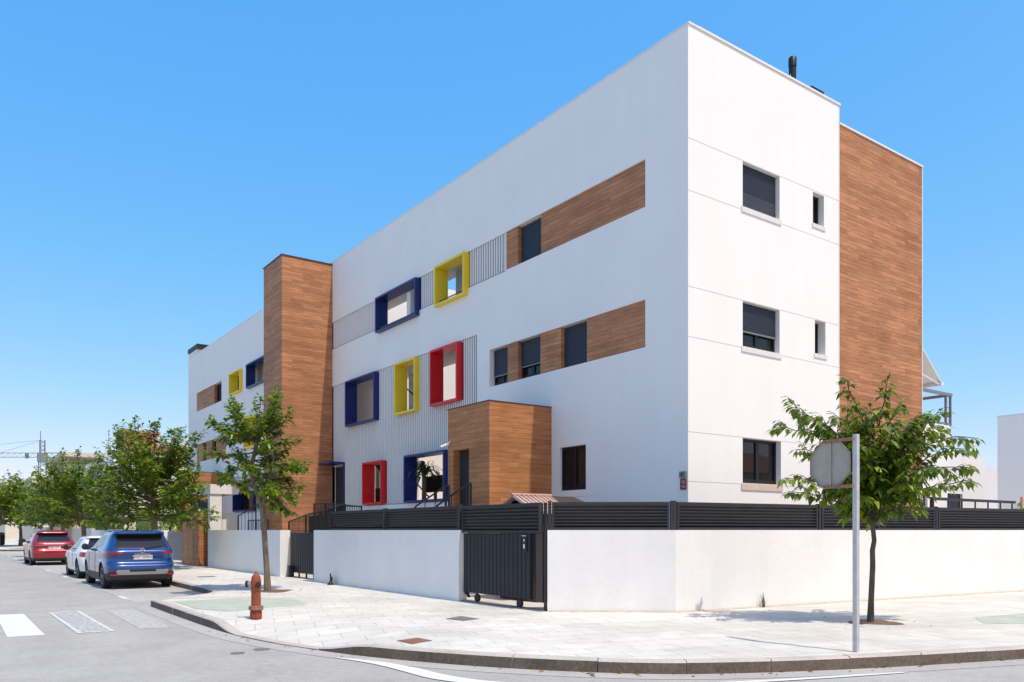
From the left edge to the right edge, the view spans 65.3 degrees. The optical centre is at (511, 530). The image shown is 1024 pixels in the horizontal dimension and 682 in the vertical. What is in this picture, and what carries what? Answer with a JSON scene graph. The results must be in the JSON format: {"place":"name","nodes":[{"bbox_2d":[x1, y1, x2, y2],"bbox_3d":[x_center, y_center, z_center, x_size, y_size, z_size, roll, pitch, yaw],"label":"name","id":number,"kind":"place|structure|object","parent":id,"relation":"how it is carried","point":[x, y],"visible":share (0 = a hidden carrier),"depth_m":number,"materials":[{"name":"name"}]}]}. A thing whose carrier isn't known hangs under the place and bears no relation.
{"place":"outdoors","nodes":[
{"label":"outdoors","id":0,"kind":"place"},
{"bbox_2d":[0,480,22,538],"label":"distant house","id":1,"kind":"structure","parent":0,"point":[12,532],"depth_m":127.54,"materials":[{"name":"white"}]},
{"bbox_2d":[22,527,54,540],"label":"garden wall","id":2,"kind":"structure","parent":0,"point":[27,533],"depth_m":95.14,"materials":[{"name":"white paint"}]},
{"bbox_2d":[22,431,71,527],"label":"distant house","id":3,"kind":"structure","parent":0,"point":[28,526],"depth_m":102.88,"materials":[{"name":"beige"}]},
{"bbox_2d":[46,452,107,527],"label":"cream house","id":4,"kind":"structure","parent":0,"point":[84,457],"depth_m":77.40,"materials":[{"name":"beige"}]},
{"bbox_2d":[72,528,94,542],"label":"garden wall","id":5,"kind":"structure","parent":0,"point":[76,534],"depth_m":60.54,"materials":[{"name":"paint"}]},
{"bbox_2d":[92,530,168,540],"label":"garden wall","id":6,"kind":"structure","parent":0,"point":[98,532],"depth_m":51.85,"materials":[{"name":"white paint"}]},
{"bbox_2d":[80,426,187,529],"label":"terracotta house","id":7,"kind":"structure","parent":0,"point":[114,460],"depth_m":61.41,"materials":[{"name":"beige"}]},
{"bbox_2d":[208,530,289,576],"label":"garden wall","id":8,"kind":"structure","parent":0,"point":[238,550],"depth_m":27.68,"materials":[{"name":"white paint"}]},
{"bbox_2d":[0,539,1023,658],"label":"pavement","id":9,"kind":"structure","parent":0,"point":[326,615],"depth_m":12.46,"materials":[{"name":"grey concrete"}]},
{"bbox_2d":[0,532,4,544],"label":"litter bin","id":10,"kind":"object","parent":9,"relation":"on","point":[2,538],"visible":0.89,"depth_m":77.86,"materials":[{"name":"black plastic"}]},
{"bbox_2d":[55,524,76,537],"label":"garden wall","id":11,"kind":"structure","parent":9,"relation":"on","point":[69,529],"depth_m":65.34,"materials":[{"name":"beige concrete"}]},
{"bbox_2d":[86,515,124,529],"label":"garden hedge","id":12,"kind":"object","parent":9,"relation":"on","point":[94,526],"visible":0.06,"depth_m":59.26,"materials":[{"name":"green plant"}]},
{"bbox_2d":[100,519,123,529],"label":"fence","id":13,"kind":"object","parent":9,"relation":"on","point":[116,528],"visible":0.14,"depth_m":50.03,"materials":[{"name":"metal"}]},
{"bbox_2d":[129,510,182,531],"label":"garden hedge","id":14,"kind":"object","parent":9,"relation":"on","point":[144,525],"visible":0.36,"depth_m":43.36,"materials":[{"name":"green plant"}]},
{"bbox_2d":[168,532,182,562],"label":"side gate","id":15,"kind":"structure","parent":9,"relation":"on","point":[175,540],"depth_m":36.48,"materials":[{"name":"grey metal"}]},
{"bbox_2d":[183,510,207,565],"bbox_3d":[-13.288,0.330,33.600,0.530,2.280,2.620,0,0,-36],"label":"wooden gate","id":16,"kind":"object","parent":9,"relation":"on","point":[195,547],"visible":0.57,"depth_m":32.79,"materials":[{"name":"brown wood"}]},
{"bbox_2d":[222,513,238,529],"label":"stair parapet","id":17,"kind":"structure","parent":9,"relation":"on","point":[229,521],"depth_m":33.04,"materials":[{"name":"white paint"}]},
{"bbox_2d":[175,597,306,610],"bbox_3d":[-5.334,1.468,16.099,2.300,0.003,2.850,0,0,-36],"label":"green surface","id":18,"kind":"object","parent":9,"relation":"on","point":[233,604],"visible":1,"depth_m":15.96,"materials":[{"name":"concrete"}]},
{"bbox_2d":[245,571,263,618],"bbox_3d":[-4.296,1.075,13.324,0.287,0.790,0.265,0,0,-36],"label":"fire hydrant","id":19,"kind":"object","parent":9,"relation":"on","point":[256,606],"visible":1,"depth_m":13.27,"materials":[{"name":"metal"}]},
{"bbox_2d":[250,589,291,592],"bbox_3d":[-5.832,1.467,19.274,0.896,0.004,0.952,0,0,2],"label":"tree pit","id":20,"kind":"object","parent":9,"relation":"on","point":[280,590],"visible":0.71,"depth_m":19.37,"materials":[{"name":"soil"}]},
{"bbox_2d":[200,387,312,590],"bbox_3d":[-6.127,-1.016,19.378,2.542,4.980,2.367,0,0,-36],"label":"street tree","id":21,"kind":"object","parent":20,"relation":"on","point":[269,484],"visible":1,"depth_m":19.22,"materials":[{"name":"green plant"}]},
{"bbox_2d":[288,533,313,579],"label":"pedestrian gate","id":22,"kind":"structure","parent":9,"relation":"on","point":[301,552],"depth_m":24.50,"materials":[{"name":"metal"}]},
{"bbox_2d":[311,515,329,532],"bbox_3d":[-5.710,0.470,25.973,0.450,1.900,3.600,0,0,-36],"label":"ramp screen","id":23,"kind":"object","parent":9,"relation":"on","point":[316,522],"visible":0.07,"depth_m":26.47,"materials":[{"name":"brown metal"}]},
{"bbox_2d":[314,530,467,600],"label":"garden wall","id":24,"kind":"structure","parent":9,"relation":"on","point":[427,563],"depth_m":18.84,"materials":[{"name":"white paint"}]},
{"bbox_2d":[330,505,462,529],"bbox_3d":[-3.039,-0.265,19.391,0.115,0.530,6.800,0,0,-36],"label":"louvre fence","id":25,"kind":"object","parent":24,"relation":"on","point":[438,518],"visible":0.98,"depth_m":18.80,"materials":[{"name":"metal"}]},
{"bbox_2d":[397,638,431,643],"bbox_3d":[-1.287,1.471,10.597,0.380,0.018,0.438,0,0,-41],"label":"utility cover","id":26,"kind":"object","parent":9,"relation":"on","point":[414,640],"visible":1,"depth_m":10.58,"materials":[{"name":"brown metal"}]},
{"bbox_2d":[446,616,478,620],"bbox_3d":[-0.827,1.471,13.291,0.557,0.018,0.464,0,0,42],"label":"utility cover","id":27,"kind":"object","parent":9,"relation":"on","point":[461,618],"visible":1,"depth_m":13.21,"materials":[{"name":"grey metal"}]},
{"bbox_2d":[461,502,547,611],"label":"driveway gate","id":28,"kind":"structure","parent":9,"relation":"on","point":[498,549],"depth_m":15.34,"materials":[{"name":"metal"}]},
{"bbox_2d":[217,588,1005,675],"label":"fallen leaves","id":29,"kind":"object","parent":9,"relation":"on","point":[591,672],"visible":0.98,"depth_m":9.32,"materials":[{"name":"brown plant"}]},
{"bbox_2d":[548,611,676,611],"bbox_3d":[1.799,1.463,14.340,2.297,0.010,0.070,0,0,3],"label":"sand drift","id":30,"kind":"object","parent":9,"relation":"on","point":[612,611],"visible":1,"depth_m":14.35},
{"bbox_2d":[547,530,1023,610],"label":"garden wall","id":31,"kind":"structure","parent":9,"relation":"on","point":[639,570],"depth_m":15.29,"materials":[{"name":"white paint"}]},
{"bbox_2d":[548,501,1023,529],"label":"louvre fence","id":32,"kind":"object","parent":31,"relation":"on","point":[673,515],"visible":0.94,"depth_m":15.17,"materials":[{"name":"metal"}]},
{"bbox_2d":[810,434,859,651],"bbox_3d":[3.976,0.155,9.900,0.101,2.630,0.658,0,0,-36],"label":"traffic sign","id":33,"kind":"object","parent":9,"relation":"on","point":[830,463],"visible":1,"depth_m":9.71,"materials":[{"name":"metal"}]},
{"bbox_2d":[677,591,1018,611],"bbox_3d":[9.769,1.463,17.866,15.380,0.010,0.090,0,0,-28],"label":"sand drift","id":34,"kind":"object","parent":9,"relation":"on","point":[841,601],"visible":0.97,"depth_m":16.13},
{"bbox_2d":[760,593,766,606],"bbox_3d":[4.780,1.324,15.223,0.153,0.292,0.083,0,0,-26],"label":"weed","id":35,"kind":"object","parent":34,"relation":"on","point":[763,603],"visible":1,"depth_m":15.22,"materials":[{"name":"green"}]},
{"bbox_2d":[848,619,903,624],"bbox_3d":[5.792,1.467,12.797,0.807,0.004,0.754,0,0,14],"label":"tree pit","id":36,"kind":"object","parent":9,"relation":"on","point":[877,621],"visible":0.82,"depth_m":12.66,"materials":[{"name":"soil"}]},
{"bbox_2d":[766,372,984,621],"bbox_3d":[5.649,-0.513,12.753,3.207,3.970,2.637,0,0,-36],"label":"street tree","id":37,"kind":"object","parent":36,"relation":"on","point":[887,472],"visible":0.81,"depth_m":12.49,"materials":[{"name":"green plant"}]},
{"bbox_2d":[975,613,1023,622],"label":"green surface","id":38,"kind":"object","parent":9,"relation":"on","point":[1014,618],"visible":1,"depth_m":13.26,"materials":[{"name":"concrete"}]},
{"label":"tree pit","id":39,"kind":"structure","parent":9,"relation":"on","visible":0},
{"bbox_2d":[74,415,221,532],"bbox_3d":[-13.230,-1.337,29.585,5.300,5.627,4.780,0,0,-36],"label":"street tree","id":40,"kind":"object","parent":39,"relation":"on","point":[152,473],"visible":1,"depth_m":28.90,"materials":[{"name":"green plant"}]},
{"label":"tree pit","id":41,"kind":"structure","parent":9,"relation":"on","visible":0},
{"bbox_2d":[20,446,134,536],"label":"street tree","id":42,"kind":"object","parent":41,"relation":"on","point":[70,487],"visible":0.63,"depth_m":42.11,"materials":[{"name":"green plant"}]},
{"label":"tree pit","id":43,"kind":"structure","parent":9,"relation":"on","visible":0},
{"bbox_2d":[12,463,95,530],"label":"street tree","id":44,"kind":"object","parent":43,"relation":"on","point":[33,520],"visible":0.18,"depth_m":47.87,"materials":[{"name":"green plant"}]},
{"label":"tree pit","id":45,"kind":"structure","parent":9,"relation":"on","visible":0},
{"bbox_2d":[0,469,40,545],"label":"street tree","id":46,"kind":"object","parent":45,"relation":"on","point":[20,543],"visible":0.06,"depth_m":75.01,"materials":[{"name":"green plant"}]},
{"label":"tree pit","id":47,"kind":"structure","parent":9,"relation":"on","visible":0},
{"bbox_2d":[0,473,30,546],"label":"street tree","id":48,"kind":"object","parent":47,"relation":"on","point":[8,505],"visible":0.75,"depth_m":70.86,"materials":[{"name":"green plant"}]},
{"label":"tree pit","id":49,"kind":"structure","parent":9,"relation":"on","visible":0},
{"bbox_2d":[9,486,70,529],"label":"street tree","id":50,"kind":"object","parent":49,"relation":"on","point":[33,514],"visible":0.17,"depth_m":63.60,"materials":[{"name":"green plant"}]},
{"bbox_2d":[0,554,1023,681],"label":"road","id":51,"kind":"structure","parent":0,"point":[60,651],"depth_m":10.00,"materials":[{"name":"grey asphalt"}]},
{"bbox_2d":[0,614,44,636],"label":"crosswalk stripe","id":52,"kind":"object","parent":51,"relation":"on","point":[14,625],"visible":1,"depth_m":13.37,"materials":[{"name":"white paint"}]},
{"bbox_2d":[49,611,113,632],"bbox_3d":[-7.711,1.613,14.216,0.540,0.003,3.880,0,0,-36],"label":"crosswalk stripe edge","id":53,"kind":"object","parent":51,"relation":"on","point":[72,627],"visible":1,"depth_m":13.93,"materials":[{"name":"paint"}]},
{"bbox_2d":[55,612,109,632],"bbox_3d":[-7.690,1.615,14.213,0.470,0.003,3.890,0,0,-36],"label":"crosswalk stripe","id":54,"kind":"object","parent":51,"relation":"on","point":[79,622],"visible":1,"depth_m":13.95,"materials":[{"name":"paint"}]},
{"bbox_2d":[0,551,204,602],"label":"parking bay","id":55,"kind":"object","parent":51,"relation":"on","point":[138,593],"visible":0.5,"depth_m":22.49,"materials":[{"name":"grey asphalt"}]},
{"bbox_2d":[21,530,74,564],"bbox_3d":[-22.267,0.811,38.390,2.199,1.613,4.520,0,0,-36],"label":"red car","id":56,"kind":"object","parent":55,"relation":"on","point":[43,545],"visible":0.91,"depth_m":36.70,"materials":[{"name":"red paint"}]},
{"bbox_2d":[2,554,128,598],"bbox_3d":[-23.011,1.613,38.088,0.120,0.003,47.700,0,0,-36],"label":"parking line","id":57,"kind":"object","parent":55,"relation":"on","point":[122,597],"visible":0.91,"depth_m":23.24,"materials":[{"name":"white paint"}]},
{"bbox_2d":[63,535,101,577],"bbox_3d":[-14.658,0.894,28.364,2.139,1.448,4.286,0,0,-36],"label":"white car","id":58,"kind":"object","parent":55,"relation":"on","point":[75,557],"visible":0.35,"depth_m":26.95,"materials":[{"name":"white paint"}]},
{"bbox_2d":[9,552,178,591],"bbox_3d":[-22.858,1.614,39.431,1.700,0.002,44.900,0,0,-36],"label":"parking line","id":59,"kind":"object","parent":55,"relation":"on","point":[97,580],"visible":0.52,"depth_m":21.70,"materials":[{"name":"paint"}]},
{"bbox_2d":[81,528,173,587],"bbox_3d":[-11.425,0.777,23.733,2.239,1.682,4.420,0,0,-36],"label":"blue car","id":60,"kind":"object","parent":55,"relation":"on","point":[111,555],"visible":1,"depth_m":22.14,"materials":[{"name":"blue paint"}]},
{"bbox_2d":[0,549,218,599],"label":"kerb","id":61,"kind":"structure","parent":51,"relation":"on","point":[195,587],"depth_m":21.40,"materials":[{"name":"concrete"}]},
{"bbox_2d":[106,609,169,628],"bbox_3d":[-6.916,1.615,14.661,0.501,0.003,3.717,0,0,-34],"label":"crosswalk stripe","id":62,"kind":"object","parent":51,"relation":"on","point":[136,618],"visible":1,"depth_m":14.42,"materials":[{"name":"paint"}]},
{"bbox_2d":[253,648,269,650],"bbox_3d":[-3.394,1.615,10.833,0.219,0.008,0.219,0,0,-36],"label":"valve cover","id":63,"kind":"object","parent":51,"relation":"on","point":[259,649],"visible":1,"depth_m":10.78,"materials":[{"name":"grey metal"}]},
{"bbox_2d":[135,606,1023,678],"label":"gutter","id":64,"kind":"object","parent":51,"relation":"on","point":[188,624],"visible":1,"depth_m":9.39,"materials":[{"name":"concrete"}]},
{"bbox_2d":[151,599,1023,673],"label":"kerb","id":65,"kind":"structure","parent":51,"relation":"on","point":[694,666],"depth_m":9.39,"materials":[{"name":"concrete"}]},
{"bbox_2d":[336,657,904,681],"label":"edge line","id":66,"kind":"object","parent":51,"relation":"on","point":[423,673],"visible":1,"depth_m":8.85,"materials":[{"name":"white paint"}]},
{"bbox_2d":[0,0,1023,481],"label":"sky","id":67,"kind":"structure","parent":0,"point":[156,156],"materials":[{"name":"blue"}]},
{"bbox_2d":[500,493,583,601],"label":"garden shed","id":68,"kind":"structure","parent":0,"point":[515,498],"depth_m":16.76,"materials":[{"name":"brown"}]},
{"bbox_2d":[176,21,952,594],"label":"apartment building","id":69,"kind":"structure","parent":0,"point":[694,251],"depth_m":19.31,"materials":[{"name":"white paint"}]},
{"bbox_2d":[186,484,238,529],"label":"portico","id":70,"kind":"structure","parent":69,"relation":"attached to","point":[214,493],"depth_m":32.31,"materials":[{"name":"white paint"}]},
{"bbox_2d":[217,383,221,401],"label":"window","id":71,"kind":"structure","parent":69,"relation":"in","point":[219,387],"depth_m":43.76,"materials":[{"name":"black glass"}]},
{"bbox_2d":[229,369,242,395],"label":"window frame","id":72,"kind":"structure","parent":69,"relation":"in","point":[233,377],"depth_m":41.14,"materials":[{"name":"yellow paint"}]},
{"bbox_2d":[232,491,255,511],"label":"window frame","id":73,"kind":"structure","parent":69,"relation":"in","point":[236,499],"depth_m":40.64,"materials":[{"name":"blue paint"}]},
{"bbox_2d":[238,505,256,529],"bbox_3d":[-10.506,-0.241,31.976,0.044,1.522,2.990,0,0,-36],"label":"stair railing","id":74,"kind":"object","parent":69,"relation":"attached to","point":[255,506],"visible":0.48,"depth_m":31.93,"materials":[{"name":"black metal"}]},
{"bbox_2d":[243,415,255,448],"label":"window frame","id":75,"kind":"structure","parent":69,"relation":"in","point":[245,445],"depth_m":39.09,"materials":[{"name":"yellow paint"}]},
{"bbox_2d":[246,355,263,388],"bbox_3d":[-11.957,-7.470,37.897,0.460,1.180,2.850,0,0,-36],"label":"window frame","id":76,"kind":"structure","parent":69,"relation":"in","point":[250,367],"depth_m":38.88,"materials":[{"name":"blue paint"}]},
{"bbox_2d":[248,519,268,529],"bbox_3d":[-9.717,-0.091,30.541,0.044,0.622,2.340,0,0,-36],"label":"stair railing","id":77,"kind":"object","parent":69,"relation":"attached to","point":[258,524],"visible":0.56,"depth_m":30.46,"materials":[{"name":"black metal"}]},
{"bbox_2d":[288,503,345,532],"bbox_3d":[-6.540,-0.111,26.483,0.044,1.422,4.840,0,0,-36],"label":"stair railing","id":78,"kind":"object","parent":69,"relation":"attached to","point":[309,521],"visible":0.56,"depth_m":26.69,"materials":[{"name":"black metal"}]},
{"bbox_2d":[313,503,361,515],"bbox_3d":[-5.885,-0.371,26.771,0.044,1.162,3.940,0,0,-36],"label":"stair railing","id":79,"kind":"object","parent":69,"relation":"attached to","point":[324,506],"visible":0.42,"depth_m":27.32,"materials":[{"name":"black metal"}]},
{"bbox_2d":[336,467,342,510],"bbox_3d":[-6.498,-1.095,30.473,0.100,2.630,0.980,0,0,-36],"label":"door","id":80,"kind":"structure","parent":69,"relation":"in","point":[339,470],"depth_m":30.57,"materials":[{"name":"metal"}]},
{"bbox_2d":[345,371,378,426],"bbox_3d":[-5.284,-4.645,28.655,0.460,1.670,2.410,0,0,-36],"label":"window frame","id":81,"kind":"structure","parent":69,"relation":"in","point":[350,385],"depth_m":29.29,"materials":[{"name":"blue paint"}]},
{"bbox_2d":[362,460,386,504],"bbox_3d":[-4.698,-1.640,27.844,0.460,1.480,1.490,0,0,-36],"label":"window frame","id":82,"kind":"structure","parent":69,"relation":"in","point":[368,468],"depth_m":28.28,"materials":[{"name":"red paint"}]},
{"bbox_2d":[375,488,379,501],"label":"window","id":83,"kind":"structure","parent":69,"relation":"in","point":[377,491],"depth_m":31.19,"materials":[{"name":"grey glass"}]},
{"bbox_2d":[375,277,420,333],"bbox_3d":[-3.700,-7.380,26.462,0.460,1.200,2.840,0,0,-36],"label":"window frame","id":84,"kind":"structure","parent":69,"relation":"in","point":[381,302],"depth_m":26.60,"materials":[{"name":"blue paint"}]},
{"bbox_2d":[394,356,419,415],"bbox_3d":[-3.299,-4.630,25.906,0.460,1.700,1.390,0,0,-36],"label":"window frame","id":85,"kind":"structure","parent":69,"relation":"in","point":[400,368],"depth_m":26.30,"materials":[{"name":"yellow paint"}]},
{"bbox_2d":[402,461,442,499],"bbox_3d":[-2.888,-1.114,26.237,1.514,2.373,1.411,0,0,-36],"label":"dracaena plant","id":86,"kind":"object","parent":69,"relation":"in","point":[423,469],"visible":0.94,"depth_m":26.14,"materials":[{"name":"green plant"}]},
{"bbox_2d":[403,449,447,502],"bbox_3d":[-2.582,-1.640,24.913,0.460,1.520,2.520,0,0,-36],"label":"window frame","id":87,"kind":"structure","parent":69,"relation":"in","point":[409,461],"depth_m":25.77,"materials":[{"name":"blue paint"}]},
{"bbox_2d":[414,485,449,507],"bbox_3d":[-1.987,-0.341,19.749,0.044,1.482,1.690,0,0,-36],"label":"stair railing","id":88,"kind":"object","parent":69,"relation":"attached to","point":[445,486],"visible":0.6,"depth_m":19.25,"materials":[{"name":"black metal"}]},
{"bbox_2d":[426,475,442,498],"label":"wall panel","id":89,"kind":"structure","parent":69,"relation":"attached to","point":[433,486],"depth_m":26.84,"materials":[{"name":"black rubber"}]},
{"bbox_2d":[429,341,462,406],"bbox_3d":[-1.880,-4.630,23.940,0.460,1.700,1.580,0,0,-36],"label":"window frame","id":90,"kind":"structure","parent":69,"relation":"in","point":[436,355],"depth_m":24.35,"materials":[{"name":"red paint"}]},
{"bbox_2d":[434,251,469,307],"bbox_3d":[-1.693,-7.370,23.681,0.460,1.220,1.680,0,0,-36],"label":"window frame","id":91,"kind":"structure","parent":69,"relation":"in","point":[441,270],"depth_m":23.86,"materials":[{"name":"yellow paint"}]},
{"bbox_2d":[436,482,471,506],"bbox_3d":[-1.327,-0.336,18.067,0.044,1.432,1.490,0,0,-36],"label":"stair railing","id":92,"kind":"object","parent":69,"relation":"attached to","point":[462,487],"visible":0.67,"depth_m":17.58,"materials":[{"name":"black metal"}]},
{"bbox_2d":[494,347,507,385],"bbox_3d":[-0.234,-4.465,21.853,0.115,0.990,0.810,0,0,-36],"label":"window","id":93,"kind":"structure","parent":69,"relation":"in","point":[500,356],"depth_m":21.88,"materials":[{"name":"black"}]},
{"bbox_2d":[521,337,539,378],"bbox_3d":[0.559,-4.465,20.755,0.115,0.990,0.960,0,0,-36],"label":"window","id":94,"kind":"structure","parent":69,"relation":"in","point":[530,367],"depth_m":20.78,"materials":[{"name":"black metal"}]},
{"bbox_2d":[522,218,540,262],"bbox_3d":[0.572,-7.495,20.746,0.105,0.990,0.990,0,0,-36],"label":"window","id":95,"kind":"structure","parent":69,"relation":"in","point":[531,233],"depth_m":20.75,"materials":[{"name":"black"}]},
{"bbox_2d":[562,445,585,490],"bbox_3d":[1.541,-1.490,19.262,0.070,1.040,0.970,0,0,-36],"label":"window","id":96,"kind":"structure","parent":69,"relation":"in","point":[573,458],"depth_m":19.25,"materials":[{"name":"black glass"}]},
{"bbox_2d":[565,322,586,367],"bbox_3d":[1.608,-4.465,19.310,0.105,0.990,0.970,0,0,-36],"label":"window","id":97,"kind":"structure","parent":69,"relation":"in","point":[575,336],"depth_m":19.30,"materials":[{"name":"black"}]},
{"bbox_2d":[679,471,686,489],"bbox_3d":[3.490,-1.015,16.328,0.057,0.370,0.170,0,0,-36],"label":"security sign","id":98,"kind":"object","parent":69,"relation":"attached to","point":[682,474],"visible":1,"depth_m":16.31,"materials":[{"name":"red plastic"}]},
{"bbox_2d":[743,165,774,217],"bbox_3d":[5.428,-7.486,17.765,1.300,0.988,0.109,0,0,-36],"label":"window","id":99,"kind":"structure","parent":69,"relation":"in","point":[758,187],"depth_m":17.74,"materials":[{"name":"black"}]},
{"bbox_2d":[743,303,775,352],"bbox_3d":[5.430,-4.470,17.762,1.300,0.980,0.115,0,0,-36],"label":"window","id":100,"kind":"structure","parent":69,"relation":"in","point":[758,323],"depth_m":17.76,"materials":[{"name":"black"}]},
{"bbox_2d":[743,439,775,484],"bbox_3d":[5.437,-1.510,17.795,1.350,0.980,0.070,0,0,-36],"label":"window","id":101,"kind":"structure","parent":69,"relation":"in","point":[759,457],"depth_m":17.86,"materials":[{"name":"black glass"}]},
{"bbox_2d":[813,196,817,223],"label":"window","id":102,"kind":"structure","parent":69,"relation":"in","point":[815,200],"depth_m":19.13,"materials":[{"name":"black glass"}]},
{"bbox_2d":[815,323,817,353],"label":"window","id":103,"kind":"structure","parent":69,"relation":"in","point":[816,325],"depth_m":19.22,"materials":[{"name":"black glass"}]},
{"bbox_2d":[923,452,996,508],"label":"white house","id":104,"kind":"structure","parent":0,"point":[986,478],"depth_m":42.00,"materials":[{"name":"paint"}]},
{"bbox_2d":[947,493,959,507],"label":"sliding door","id":105,"kind":"structure","parent":104,"relation":"in","point":[952,504],"depth_m":41.36,"materials":[{"name":"grey glass"}]},
{"bbox_2d":[930,497,1015,508],"bbox_3d":[13.749,0.220,30.155,8.400,2.600,7.000,0,0,-36],"label":"railing","id":106,"kind":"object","parent":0,"point":[968,500],"depth_m":27.43,"materials":[{"name":"metal"}]},
{"bbox_2d":[1014,497,1023,508],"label":"yucca plant","id":107,"kind":"object","parent":106,"relation":"on","point":[1021,503],"visible":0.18,"depth_m":29.71,"materials":[{"name":"green plant"}]},
{"bbox_2d":[997,413,1023,508],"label":"grey house","id":108,"kind":"structure","parent":0,"point":[1010,457],"depth_m":37.57,"materials":[{"name":"white paint"}]},
{"bbox_3d":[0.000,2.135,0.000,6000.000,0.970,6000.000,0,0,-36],"label":"ground","id":109,"kind":"structure","parent":0,"visible":0},
{"bbox_2d":[0,440,53,475],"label":"tower crane","id":110,"kind":"object","parent":109,"relation":"on","point":[44,459],"visible":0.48,"depth_m":148.81,"materials":[{"name":"grey metal"}]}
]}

